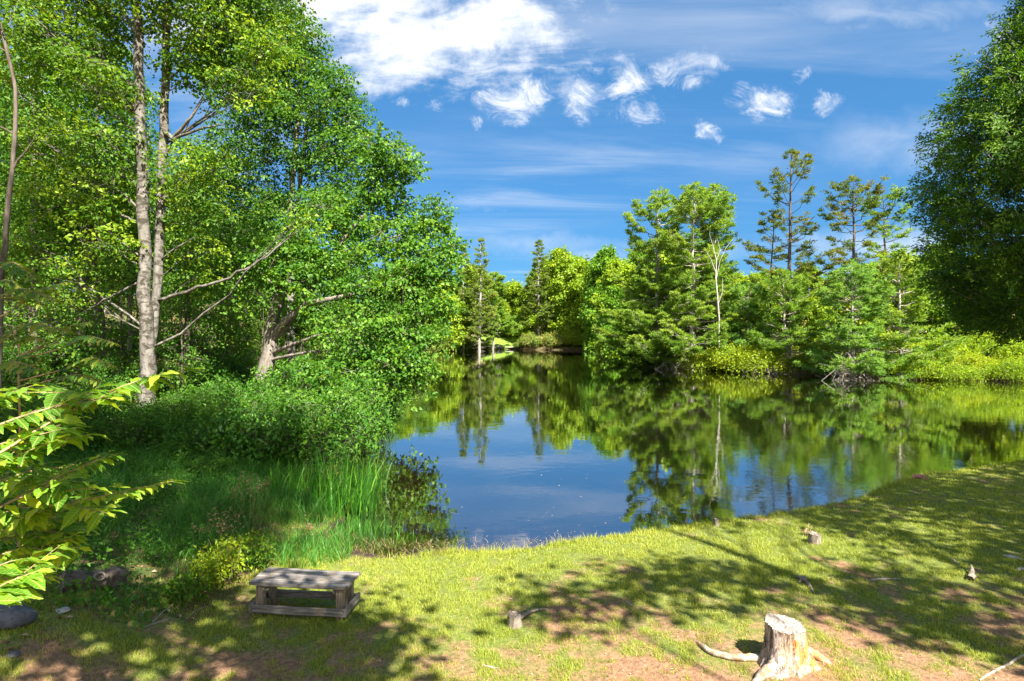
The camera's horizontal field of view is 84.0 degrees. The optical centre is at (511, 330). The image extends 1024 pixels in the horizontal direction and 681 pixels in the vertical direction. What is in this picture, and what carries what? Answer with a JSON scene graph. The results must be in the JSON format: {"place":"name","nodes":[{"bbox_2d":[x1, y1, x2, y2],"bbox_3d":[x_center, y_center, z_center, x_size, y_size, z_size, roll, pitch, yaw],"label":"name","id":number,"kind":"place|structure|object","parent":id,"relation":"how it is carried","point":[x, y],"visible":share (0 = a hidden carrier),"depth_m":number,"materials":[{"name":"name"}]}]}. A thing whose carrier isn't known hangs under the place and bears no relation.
{"place":"outdoors","nodes":[
{"label":"outdoors","id":0,"kind":"place"},
{"bbox_2d":[0,291,1023,680],"bbox_3d":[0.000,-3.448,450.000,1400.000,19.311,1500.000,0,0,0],"label":"ground","id":1,"kind":"structure","parent":0,"point":[56,665],"depth_m":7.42,"materials":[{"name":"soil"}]},
{"bbox_2d":[0,604,37,629],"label":"stone","id":2,"kind":"object","parent":1,"relation":"on","point":[14,616],"visible":0.81,"depth_m":5.87,"materials":[{"name":"grey stone"}]},
{"bbox_2d":[0,0,50,417],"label":"tree","id":3,"kind":"object","parent":1,"relation":"on","point":[7,212],"visible":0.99,"depth_m":15.98,"materials":[{"name":"brown plant"}]},
{"bbox_2d":[0,47,53,278],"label":"tree","id":4,"kind":"object","parent":1,"relation":"on","point":[1,156],"visible":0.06,"depth_m":30.31,"materials":[{"name":"green plant"}]},
{"bbox_2d":[2,339,58,391],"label":"shrub","id":5,"kind":"object","parent":1,"relation":"on","point":[9,356],"visible":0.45,"depth_m":19.13,"materials":[{"name":"green plant"}]},
{"bbox_2d":[0,261,74,376],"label":"sapling","id":6,"kind":"object","parent":1,"relation":"on","point":[16,288],"visible":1,"depth_m":4.67,"materials":[{"name":"green plant"}]},
{"bbox_2d":[0,542,78,609],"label":"sapling","id":7,"kind":"object","parent":1,"relation":"on","point":[12,593],"visible":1,"depth_m":2.61,"materials":[{"name":"green plant"}]},
{"bbox_2d":[0,225,90,389],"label":"young tree","id":8,"kind":"object","parent":1,"relation":"on","point":[50,336],"visible":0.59,"depth_m":20.18,"materials":[{"name":"green plant"}]},
{"bbox_2d":[0,386,103,460],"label":"shrub","id":9,"kind":"object","parent":1,"relation":"on","point":[8,432],"visible":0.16,"depth_m":12.95,"materials":[{"name":"green plant"}]},
{"bbox_2d":[0,88,117,337],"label":"tree","id":10,"kind":"object","parent":1,"relation":"on","point":[51,251],"visible":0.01,"depth_m":37.29,"materials":[{"name":"green plant"}]},
{"bbox_2d":[22,328,97,373],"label":"shrub","id":11,"kind":"object","parent":1,"relation":"on","point":[57,363],"visible":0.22,"depth_m":25.83,"materials":[{"name":"green plant"}]},
{"bbox_2d":[1,212,122,385],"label":"young tree","id":12,"kind":"object","parent":1,"relation":"on","point":[72,313],"visible":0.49,"depth_m":22.04,"materials":[{"name":"green plant"}]},
{"bbox_2d":[3,321,120,557],"bbox_3d":[-5.018,1.518,6.279,1.652,3.278,0.896,0,0,45],"label":"sapling","id":13,"kind":"object","parent":1,"relation":"on","point":[95,362],"visible":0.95,"depth_m":6.24,"materials":[{"name":"green plant"}]},
{"bbox_2d":[0,30,136,368],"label":"tree","id":14,"kind":"object","parent":1,"relation":"on","point":[32,212],"visible":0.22,"depth_m":25.16,"materials":[{"name":"green plant"}]},
{"bbox_2d":[24,375,124,444],"bbox_3d":[-11.276,2.192,15.018,2.674,1.920,2.567,0,0,21],"label":"shrub","id":15,"kind":"object","parent":1,"relation":"on","point":[104,408],"visible":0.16,"depth_m":15.09,"materials":[{"name":"green plant"}]},
{"bbox_2d":[0,27,173,369],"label":"tree","id":16,"kind":"object","parent":1,"relation":"on","point":[95,113],"visible":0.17,"depth_m":26.91,"materials":[{"name":"green plant"}]},
{"bbox_2d":[41,243,134,348],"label":"young tree","id":17,"kind":"object","parent":1,"relation":"on","point":[95,320],"visible":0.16,"depth_m":34.02,"materials":[{"name":"green plant"}]},
{"bbox_2d":[57,566,128,593],"bbox_3d":[-5.259,3.134,7.141,0.304,0.432,0.736,0,0,37],"label":"fallen log","id":18,"kind":"object","parent":1,"relation":"on","point":[113,576],"visible":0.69,"depth_m":7.10,"materials":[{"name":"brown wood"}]},
{"bbox_2d":[0,462,187,588],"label":"sapling","id":19,"kind":"object","parent":1,"relation":"on","point":[27,522],"visible":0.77,"depth_m":3.34,"materials":[{"name":"green plant"}]},
{"bbox_2d":[8,73,180,367],"bbox_3d":[-21.676,-5.960,29.668,7.283,16.678,7.320,0,0,-1],"label":"tree","id":20,"kind":"object","parent":1,"relation":"on","point":[98,298],"visible":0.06,"depth_m":29.59,"materials":[{"name":"green plant"}]},
{"bbox_2d":[0,367,202,524],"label":"sapling","id":21,"kind":"object","parent":1,"relation":"on","point":[49,435],"visible":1,"depth_m":2.92,"materials":[{"name":"green plant"}]},
{"bbox_2d":[66,355,137,393],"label":"shrub","id":22,"kind":"object","parent":1,"relation":"on","point":[116,377],"visible":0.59,"depth_m":22.66,"materials":[{"name":"green plant"}]},
{"bbox_2d":[73,445,139,480],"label":"shrub","id":23,"kind":"object","parent":1,"relation":"on","point":[108,467],"visible":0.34,"depth_m":12.21,"materials":[{"name":"green plant"}]},
{"bbox_2d":[61,253,176,373],"bbox_3d":[-17.723,-0.396,26.013,4.069,6.525,3.921,0,0,-4],"label":"young tree","id":24,"kind":"object","parent":1,"relation":"on","point":[121,355],"visible":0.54,"depth_m":25.67,"materials":[{"name":"green plant"}]},
{"bbox_2d":[66,80,181,362],"bbox_3d":[-23.157,-6.650,34.416,7.016,18.003,6.577,0,0,33],"label":"tree","id":25,"kind":"object","parent":1,"relation":"on","point":[134,278],"visible":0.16,"depth_m":34.02,"materials":[{"name":"green plant"}]},
{"bbox_2d":[81,394,185,456],"bbox_3d":[-9.691,2.477,14.700,2.377,1.706,2.282,0,0,-17],"label":"shrub","id":26,"kind":"object","parent":1,"relation":"on","point":[131,426],"visible":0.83,"depth_m":14.32,"materials":[{"name":"green plant"}]},
{"bbox_2d":[2,345,323,648],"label":"leaf litter","id":27,"kind":"object","parent":1,"relation":"on","point":[4,642],"visible":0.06,"depth_m":8.11,"materials":[{"name":"plant"}]},
{"bbox_2d":[127,360,201,394],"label":"shrub","id":28,"kind":"object","parent":1,"relation":"on","point":[165,387],"visible":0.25,"depth_m":24.73,"materials":[{"name":"green plant"}]},
{"bbox_2d":[140,476,192,504],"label":"shrub","id":29,"kind":"object","parent":1,"relation":"on","point":[166,490],"visible":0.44,"depth_m":11.18,"materials":[{"name":"green plant"}]},
{"bbox_2d":[0,0,334,410],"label":"tree","id":30,"kind":"object","parent":1,"relation":"on","point":[67,53],"visible":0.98,"depth_m":20.91,"materials":[{"name":"green plant"}]},
{"bbox_2d":[134,259,203,356],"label":"young tree","id":31,"kind":"object","parent":1,"relation":"on","point":[171,310],"visible":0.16,"depth_m":39.52,"materials":[{"name":"green plant"}]},
{"bbox_2d":[0,364,340,626],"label":"ground cover","id":32,"kind":"object","parent":1,"relation":"on","point":[108,549],"visible":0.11,"depth_m":8.97,"materials":[{"name":"green plant"}]},
{"bbox_2d":[138,428,208,464],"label":"shrub","id":33,"kind":"object","parent":1,"relation":"on","point":[177,447],"visible":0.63,"depth_m":13.69,"materials":[{"name":"green plant"}]},
{"bbox_2d":[127,273,227,397],"bbox_3d":[-14.007,0.319,23.965,3.617,5.800,3.485,0,0,-16],"label":"young tree","id":34,"kind":"object","parent":1,"relation":"on","point":[188,374],"visible":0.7,"depth_m":23.85,"materials":[{"name":"green plant"}]},
{"bbox_2d":[137,383,217,434],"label":"shrub","id":35,"kind":"object","parent":1,"relation":"on","point":[176,406],"visible":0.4,"depth_m":16.11,"materials":[{"name":"green plant"}]},
{"bbox_2d":[0,405,364,633],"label":"bank grass","id":36,"kind":"structure","parent":1,"relation":"on","point":[197,497],"depth_m":10.93,"materials":[{"name":"green plant"}]},
{"bbox_2d":[135,134,236,366],"bbox_3d":[-20.333,-4.761,35.775,6.588,15.011,6.554,0,0,13],"label":"tree","id":37,"kind":"object","parent":1,"relation":"on","point":[185,140],"visible":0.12,"depth_m":34.94,"materials":[{"name":"green plant"}]},
{"bbox_2d":[158,564,217,607],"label":"bramble","id":38,"kind":"object","parent":1,"relation":"on","point":[190,584],"visible":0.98,"depth_m":7.46,"materials":[{"name":"green plant"}]},
{"bbox_2d":[145,410,243,462],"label":"shrub","id":39,"kind":"object","parent":1,"relation":"on","point":[205,440],"visible":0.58,"depth_m":14.32,"materials":[{"name":"green plant"}]},
{"bbox_2d":[163,380,229,412],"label":"shrub","id":40,"kind":"object","parent":1,"relation":"on","point":[210,386],"visible":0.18,"depth_m":19.48,"materials":[{"name":"green plant"}]},
{"bbox_2d":[158,271,246,372],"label":"young tree","id":41,"kind":"object","parent":1,"relation":"on","point":[213,353],"visible":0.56,"depth_m":28.75,"materials":[{"name":"green plant"}]},
{"bbox_2d":[176,449,238,478],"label":"shrub","id":42,"kind":"object","parent":1,"relation":"on","point":[213,460],"visible":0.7,"depth_m":13.03,"materials":[{"name":"green plant"}]},
{"bbox_2d":[183,360,245,390],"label":"shrub","id":43,"kind":"object","parent":1,"relation":"on","point":[221,374],"visible":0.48,"depth_m":26.89,"materials":[{"name":"green plant"}]},
{"bbox_2d":[180,536,252,590],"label":"bramble","id":44,"kind":"object","parent":1,"relation":"on","point":[215,565],"visible":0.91,"depth_m":8.12,"materials":[{"name":"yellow plant"}]},
{"bbox_2d":[179,275,267,372],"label":"young tree","id":45,"kind":"object","parent":1,"relation":"on","point":[229,321],"visible":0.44,"depth_m":31.01,"materials":[{"name":"green plant"}]},
{"bbox_2d":[185,370,278,407],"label":"shrub","id":46,"kind":"object","parent":1,"relation":"on","point":[235,384],"visible":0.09,"depth_m":20.77,"materials":[{"name":"green plant"}]},
{"bbox_2d":[186,386,287,448],"bbox_3d":[-7.981,2.534,16.160,2.971,2.133,2.852,0,0,14],"label":"shrub","id":47,"kind":"object","parent":1,"relation":"on","point":[229,397],"visible":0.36,"depth_m":15.73,"materials":[{"name":"green plant"}]},
{"bbox_2d":[207,354,274,386],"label":"shrub","id":48,"kind":"object","parent":1,"relation":"on","point":[242,370],"visible":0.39,"depth_m":29.47,"materials":[{"name":"green plant"}]},
{"bbox_2d":[193,198,305,369],"bbox_3d":[-17.556,-3.078,38.394,8.169,12.771,7.145,0,0,29],"label":"tree","id":49,"kind":"object","parent":1,"relation":"on","point":[256,313],"visible":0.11,"depth_m":37.27,"materials":[{"name":"green plant"}]},
{"bbox_2d":[204,466,294,536],"bbox_3d":[-4.712,3.109,10.369,1.084,1.236,1.374,0,0,41],"label":"clump","id":50,"kind":"object","parent":1,"relation":"on","point":[257,487],"visible":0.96,"depth_m":10.28,"materials":[{"name":"plant"}]},
{"bbox_2d":[225,527,278,570],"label":"bramble","id":51,"kind":"object","parent":1,"relation":"on","point":[259,553],"visible":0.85,"depth_m":8.98,"materials":[{"name":"green plant"}]},
{"bbox_2d":[191,398,321,464],"bbox_3d":[-6.918,2.729,15.152,3.239,1.923,2.930,0,0,31],"label":"shrub","id":52,"kind":"object","parent":1,"relation":"on","point":[244,437],"visible":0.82,"depth_m":14.54,"materials":[{"name":"green plant"}]},
{"bbox_2d":[227,282,295,374],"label":"young tree","id":53,"kind":"object","parent":1,"relation":"on","point":[255,327],"visible":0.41,"depth_m":33.88,"materials":[{"name":"green plant"}]},
{"bbox_2d":[150,0,381,362],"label":"tree","id":54,"kind":"object","parent":1,"relation":"on","point":[336,97],"visible":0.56,"depth_m":32.58,"materials":[{"name":"green plant"}]},
{"bbox_2d":[219,376,317,437],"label":"shrub","id":55,"kind":"object","parent":1,"relation":"on","point":[265,392],"visible":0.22,"depth_m":17.76,"materials":[{"name":"green plant"}]},
{"bbox_2d":[242,359,331,411],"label":"shrub","id":56,"kind":"object","parent":1,"relation":"on","point":[283,377],"visible":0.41,"depth_m":20.88,"materials":[{"name":"green plant"}]},
{"bbox_2d":[248,567,360,620],"bbox_3d":[-2.770,3.563,7.640,1.354,0.528,0.520,0,0,6],"label":"bench","id":57,"kind":"object","parent":1,"relation":"on","point":[340,584],"visible":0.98,"depth_m":7.53,"materials":[{"name":"grey wood"}]},
{"bbox_2d":[265,451,350,501],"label":"reed clump","id":58,"kind":"object","parent":1,"relation":"on","point":[298,485],"visible":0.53,"depth_m":12.65,"materials":[{"name":"green plant"}]},
{"bbox_2d":[246,370,390,481],"bbox_3d":[-5.160,2.582,15.474,3.850,2.879,4.011,0,0,-32],"label":"shrub","id":59,"kind":"object","parent":1,"relation":"on","point":[320,422],"visible":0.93,"depth_m":15.09,"materials":[{"name":"green plant"}]},
{"bbox_2d":[176,122,471,411],"bbox_3d":[-8.286,-3.026,25.637,12.907,13.392,8.190,0,0,28],"label":"maple tree","id":60,"kind":"object","parent":1,"relation":"on","point":[404,363],"visible":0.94,"depth_m":24.87,"materials":[{"name":"green plant"}]},
{"bbox_2d":[298,439,399,519],"bbox_3d":[-3.591,3.251,12.513,2.313,1.767,2.034,0,0,31],"label":"reed clump","id":61,"kind":"object","parent":1,"relation":"on","point":[359,501],"visible":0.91,"depth_m":12.35,"materials":[{"name":"green plant"}]},
{"bbox_2d":[301,373,404,453],"bbox_3d":[-5.554,2.986,19.922,3.850,2.879,4.011,0,0,-44],"label":"shrub","id":62,"kind":"object","parent":1,"relation":"on","point":[362,385],"visible":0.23,"depth_m":20.03,"materials":[{"name":"green plant"}]},
{"bbox_2d":[285,504,428,549],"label":"marsh shoots","id":63,"kind":"object","parent":1,"relation":"on","point":[359,529],"visible":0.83,"depth_m":11.28,"materials":[{"name":"plant"}]},
{"bbox_2d":[338,446,405,502],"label":"reed clump","id":64,"kind":"object","parent":1,"relation":"on","point":[373,478],"visible":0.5,"depth_m":14.03,"materials":[{"name":"plant"}]},
{"bbox_2d":[319,525,583,555],"bbox_3d":[-1.252,3.908,10.728,5.463,0.244,1.912,0,0,8],"label":"dry straw","id":65,"kind":"object","parent":1,"relation":"on","point":[443,549],"visible":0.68,"depth_m":10.62,"materials":[{"name":"plant"}]},
{"bbox_2d":[423,278,481,351],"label":"tree","id":66,"kind":"object","parent":1,"relation":"on","point":[457,329],"visible":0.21,"depth_m":112.11,"materials":[{"name":"green plant"}]},
{"bbox_2d":[446,244,477,350],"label":"fir tree","id":67,"kind":"object","parent":1,"relation":"on","point":[465,321],"visible":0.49,"depth_m":114.42,"materials":[{"name":"green plant"}]},
{"bbox_2d":[461,238,499,350],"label":"fir tree","id":68,"kind":"object","parent":1,"relation":"on","point":[479,305],"visible":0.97,"depth_m":111.29,"materials":[{"name":"green plant"}]},
{"bbox_2d":[474,271,522,349],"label":"pine tree","id":69,"kind":"object","parent":1,"relation":"on","point":[501,289],"visible":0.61,"depth_m":118.95,"materials":[{"name":"green plant"}]},
{"bbox_2d":[495,279,541,336],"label":"tree","id":70,"kind":"object","parent":1,"relation":"on","point":[513,290],"visible":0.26,"depth_m":132.89,"materials":[{"name":"green plant"}]},
{"bbox_2d":[511,287,543,336],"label":"tree","id":71,"kind":"object","parent":1,"relation":"on","point":[531,319],"visible":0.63,"depth_m":126.38,"materials":[{"name":"green plant"}]},
{"bbox_2d":[507,608,547,629],"bbox_3d":[0.220,3.684,7.393,0.235,0.253,0.807,0,0,44],"label":"tree stump","id":72,"kind":"object","parent":1,"relation":"on","point":[514,619],"visible":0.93,"depth_m":7.17,"materials":[{"name":"wood"}]},
{"bbox_2d":[519,239,562,336],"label":"fir tree","id":73,"kind":"object","parent":1,"relation":"on","point":[540,293],"visible":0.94,"depth_m":125.05,"materials":[{"name":"green plant"}]},
{"bbox_2d":[532,245,580,335],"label":"tree","id":74,"kind":"object","parent":1,"relation":"on","point":[559,262],"visible":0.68,"depth_m":125.83,"materials":[{"name":"green plant"}]},
{"bbox_2d":[107,503,1022,680],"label":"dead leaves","id":75,"kind":"object","parent":1,"relation":"on","point":[639,617],"depth_m":6.94,"materials":[{"name":"plant"}]},
{"bbox_2d":[556,255,597,340],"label":"tree","id":76,"kind":"object","parent":1,"relation":"on","point":[578,269],"visible":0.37,"depth_m":122.71,"materials":[{"name":"green plant"}]},
{"bbox_2d":[577,244,618,351],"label":"tree","id":77,"kind":"object","parent":1,"relation":"on","point":[602,258],"visible":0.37,"depth_m":110.51,"materials":[{"name":"green plant"}]},
{"bbox_2d":[593,284,627,358],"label":"tree","id":78,"kind":"object","parent":1,"relation":"on","point":[611,300],"visible":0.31,"depth_m":83.10,"materials":[{"name":"green plant"}]},
{"bbox_2d":[587,257,646,354],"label":"tree","id":79,"kind":"object","parent":1,"relation":"on","point":[622,268],"visible":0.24,"depth_m":90.86,"materials":[{"name":"green plant"}]},
{"bbox_2d":[590,186,712,365],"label":"pine tree","id":80,"kind":"object","parent":1,"relation":"on","point":[620,323],"visible":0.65,"depth_m":63.19,"materials":[{"name":"green plant"}]},
{"bbox_2d":[593,266,711,367],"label":"pine tree","id":81,"kind":"object","parent":1,"relation":"on","point":[636,304],"visible":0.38,"depth_m":64.18,"materials":[{"name":"green plant"}]},
{"bbox_2d":[628,180,754,367],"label":"pine tree","id":82,"kind":"object","parent":1,"relation":"on","point":[705,211],"visible":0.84,"depth_m":59.31,"materials":[{"name":"green plant"}]},
{"bbox_2d":[675,345,735,371],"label":"shrub","id":83,"kind":"object","parent":1,"relation":"on","point":[702,358],"visible":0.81,"depth_m":56.96,"materials":[{"name":"green plant"}]},
{"bbox_2d":[678,183,765,340],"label":"pine tree","id":84,"kind":"object","parent":1,"relation":"on","point":[730,273],"visible":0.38,"depth_m":61.62,"materials":[{"name":"green plant"}]},
{"bbox_2d":[709,340,780,374],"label":"shrub","id":85,"kind":"object","parent":1,"relation":"on","point":[743,356],"visible":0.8,"depth_m":54.58,"materials":[{"name":"green plant"}]},
{"bbox_2d":[705,279,790,356],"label":"pine tree","id":86,"kind":"object","parent":1,"relation":"on","point":[740,294],"visible":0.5,"depth_m":58.04,"materials":[{"name":"green plant"}]},
{"bbox_2d":[696,612,830,680],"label":"tree stump","id":87,"kind":"object","parent":1,"relation":"on","point":[787,651],"visible":0.98,"depth_m":6.12,"materials":[{"name":"brown wood"}]},
{"bbox_2d":[737,208,793,339],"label":"pine tree","id":88,"kind":"object","parent":1,"relation":"on","point":[773,215],"visible":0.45,"depth_m":59.55,"materials":[{"name":"green plant"}]},
{"bbox_2d":[734,348,798,373],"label":"shrub","id":89,"kind":"object","parent":1,"relation":"on","point":[775,363],"visible":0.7,"depth_m":53.42,"materials":[{"name":"green plant"}]},
{"bbox_2d":[741,267,845,362],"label":"pine tree","id":90,"kind":"object","parent":1,"relation":"on","point":[797,334],"visible":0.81,"depth_m":54.05,"materials":[{"name":"green plant"}]},
{"bbox_2d":[742,148,846,357],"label":"pine tree","id":91,"kind":"object","parent":1,"relation":"on","point":[803,266],"visible":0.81,"depth_m":57.46,"materials":[{"name":"green plant"}]},
{"bbox_2d":[781,266,840,338],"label":"tree","id":92,"kind":"object","parent":1,"relation":"on","point":[816,311],"visible":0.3,"depth_m":64.68,"materials":[{"name":"green plant"}]},
{"bbox_2d":[793,258,924,379],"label":"pine tree","id":93,"kind":"object","parent":1,"relation":"on","point":[863,275],"visible":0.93,"depth_m":48.20,"materials":[{"name":"green plant"}]},
{"bbox_2d":[808,174,914,356],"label":"pine tree","id":94,"kind":"object","parent":1,"relation":"on","point":[872,205],"visible":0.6,"depth_m":54.45,"materials":[{"name":"green plant"}]},
{"bbox_2d":[833,261,901,339],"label":"tree","id":95,"kind":"object","parent":1,"relation":"on","point":[858,322],"visible":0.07,"depth_m":64.48,"materials":[{"name":"green plant"}]},
{"bbox_2d":[841,183,940,348],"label":"pine tree","id":96,"kind":"object","parent":1,"relation":"on","point":[884,227],"visible":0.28,"depth_m":55.14,"materials":[{"name":"green plant"}]},
{"bbox_2d":[836,245,971,370],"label":"pine tree","id":97,"kind":"object","parent":1,"relation":"on","point":[933,347],"visible":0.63,"depth_m":48.68,"materials":[{"name":"green plant"}]},
{"bbox_2d":[892,356,957,380],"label":"shrub","id":98,"kind":"object","parent":1,"relation":"on","point":[922,369],"visible":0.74,"depth_m":46.14,"materials":[{"name":"green plant"}]},
{"bbox_2d":[896,331,979,364],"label":"shrub","id":99,"kind":"object","parent":1,"relation":"on","point":[956,349],"visible":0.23,"depth_m":50.79,"materials":[{"name":"green plant"}]},
{"bbox_2d":[912,242,968,340],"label":"tree","id":100,"kind":"object","parent":1,"relation":"on","point":[935,316],"visible":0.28,"depth_m":60.89,"materials":[{"name":"green plant"}]},
{"bbox_2d":[888,0,1023,355],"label":"cedar tree","id":101,"kind":"object","parent":1,"relation":"on","point":[998,270],"visible":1,"depth_m":16.98,"materials":[{"name":"green plant"}]},
{"bbox_2d":[925,361,986,381],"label":"shrub","id":102,"kind":"object","parent":1,"relation":"on","point":[968,374],"visible":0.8,"depth_m":45.41,"materials":[{"name":"green plant"}]},
{"bbox_2d":[951,351,1007,371],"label":"shrub","id":103,"kind":"object","parent":1,"relation":"on","point":[976,358],"visible":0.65,"depth_m":47.28,"materials":[{"name":"green plant"}]},
{"bbox_2d":[949,330,1023,362],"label":"shrub","id":104,"kind":"object","parent":1,"relation":"on","point":[998,354],"visible":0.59,"depth_m":50.83,"materials":[{"name":"green plant"}]},
{"bbox_2d":[975,359,1023,382],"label":"shrub","id":105,"kind":"object","parent":1,"relation":"on","point":[1015,371],"visible":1,"depth_m":44.93,"materials":[{"name":"green plant"}]},
{"bbox_2d":[0,0,1023,305],"label":"sky","id":106,"kind":"structure","parent":0,"point":[545,120],"materials":[{"name":"blue"}]},
{"bbox_2d":[326,349,1023,536],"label":"pond water","id":107,"kind":"structure","parent":0,"point":[509,438],"depth_m":20.58,"materials":[{"name":"blue liquid"}]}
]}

